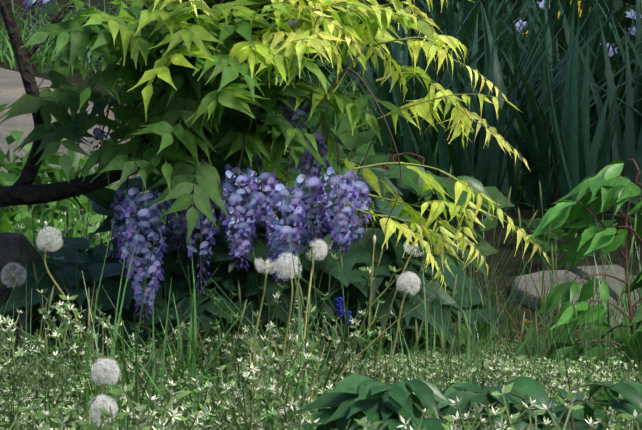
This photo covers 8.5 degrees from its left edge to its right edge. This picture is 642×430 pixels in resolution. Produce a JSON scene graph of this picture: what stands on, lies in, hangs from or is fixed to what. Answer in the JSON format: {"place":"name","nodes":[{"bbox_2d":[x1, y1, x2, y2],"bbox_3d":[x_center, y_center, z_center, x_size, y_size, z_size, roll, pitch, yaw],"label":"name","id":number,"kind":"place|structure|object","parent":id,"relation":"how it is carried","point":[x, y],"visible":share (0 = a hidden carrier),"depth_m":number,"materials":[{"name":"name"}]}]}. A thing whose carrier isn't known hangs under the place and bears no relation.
{"place":"outdoors","nodes":[
{"label":"outdoors","id":0,"kind":"place"},
{"bbox_2d":[0,112,641,429],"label":"leafy plants","id":1,"kind":"object","parent":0,"point":[227,275],"depth_m":8.20,"materials":[{"name":"green plant"}]},
{"bbox_2d":[0,0,641,429],"bbox_3d":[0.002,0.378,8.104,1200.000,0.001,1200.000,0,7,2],"label":"ground","id":2,"kind":"structure","parent":0,"point":[516,264],"depth_m":10.60,"materials":[{"name":"green plant"}]},
{"bbox_2d":[0,232,52,358],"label":"rock","id":3,"kind":"object","parent":2,"relation":"on","point":[19,248],"visible":0.23,"depth_m":8.26,"materials":[{"name":"grey stone"}]},
{"bbox_2d":[18,305,34,346],"bbox_3d":[-0.548,0.236,8.226,0.026,0.253,0.074,5,9,37],"label":"grass blade","id":4,"kind":"object","parent":2,"relation":"on","point":[23,318],"visible":0.25,"depth_m":8.20,"materials":[{"name":"green plant"}]},
{"bbox_2d":[10,235,417,429],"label":"dandelion stems","id":5,"kind":"object","parent":2,"relation":"on","point":[289,314],"visible":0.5,"depth_m":7.81,"materials":[{"name":"green plant"}]},
{"bbox_2d":[0,226,420,424],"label":"dandelion pappus","id":6,"kind":"object","parent":5,"relation":"attached to","point":[318,253],"visible":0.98,"depth_m":7.77},
{"bbox_2d":[0,0,549,319],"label":"wisteria","id":7,"kind":"object","parent":2,"relation":"on","point":[203,117],"depth_m":7.94,"materials":[{"name":"green plant"}]},
{"bbox_2d":[2,290,637,429],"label":"plants","id":8,"kind":"object","parent":2,"relation":"on","point":[531,326],"visible":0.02,"depth_m":8.40,"materials":[{"name":"green plant"}]},
{"bbox_2d":[0,68,640,329],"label":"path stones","id":9,"kind":"object","parent":2,"relation":"on","point":[12,89],"visible":0.17,"depth_m":12.22,"materials":[{"name":"grey stone"}]},
{"bbox_2d":[0,211,641,429],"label":"flowers","id":10,"kind":"object","parent":2,"relation":"on","point":[9,380],"visible":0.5,"depth_m":7.55,"materials":[{"name":"plant"}]},
{"bbox_2d":[0,164,641,429],"bbox_3d":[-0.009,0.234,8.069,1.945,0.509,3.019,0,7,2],"label":"grass","id":11,"kind":"structure","parent":2,"relation":"on","point":[441,335],"depth_m":7.88,"materials":[{"name":"green plant"}]},
{"bbox_2d":[0,0,641,258],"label":"plants","id":12,"kind":"object","parent":2,"relation":"on","point":[349,83],"visible":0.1,"depth_m":11.47,"materials":[{"name":"green plant"}]},
{"bbox_2d":[0,382,641,429],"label":"flowers","id":13,"kind":"object","parent":2,"relation":"on","point":[506,418],"visible":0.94,"depth_m":5.99,"materials":[{"name":"white plant"}]},
{"bbox_2d":[269,291,435,375],"bbox_3d":[0.058,0.248,8.029,0.390,0.275,0.319,-5,9,-38],"label":"muscari","id":14,"kind":"object","parent":2,"relation":"on","point":[340,311],"depth_m":7.96,"materials":[{"name":"plant"}]},
{"bbox_2d":[282,0,641,231],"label":"iris leaves","id":15,"kind":"object","parent":2,"relation":"on","point":[561,78],"visible":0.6,"depth_m":11.35,"materials":[{"name":"green plant"}]},
{"bbox_2d":[287,160,641,429],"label":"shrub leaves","id":16,"kind":"object","parent":2,"relation":"on","point":[352,397],"visible":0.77,"depth_m":6.43,"materials":[{"name":"green plant"}]},
{"bbox_2d":[382,197,641,351],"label":"plants","id":17,"kind":"object","parent":2,"relation":"on","point":[554,236],"visible":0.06,"depth_m":10.04,"materials":[{"name":"green plant"}]},
{"bbox_2d":[516,0,641,111],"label":"flowers","id":18,"kind":"object","parent":2,"relation":"on","point":[633,32],"visible":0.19,"depth_m":13.74,"materials":[{"name":"purple plant"}]}
]}

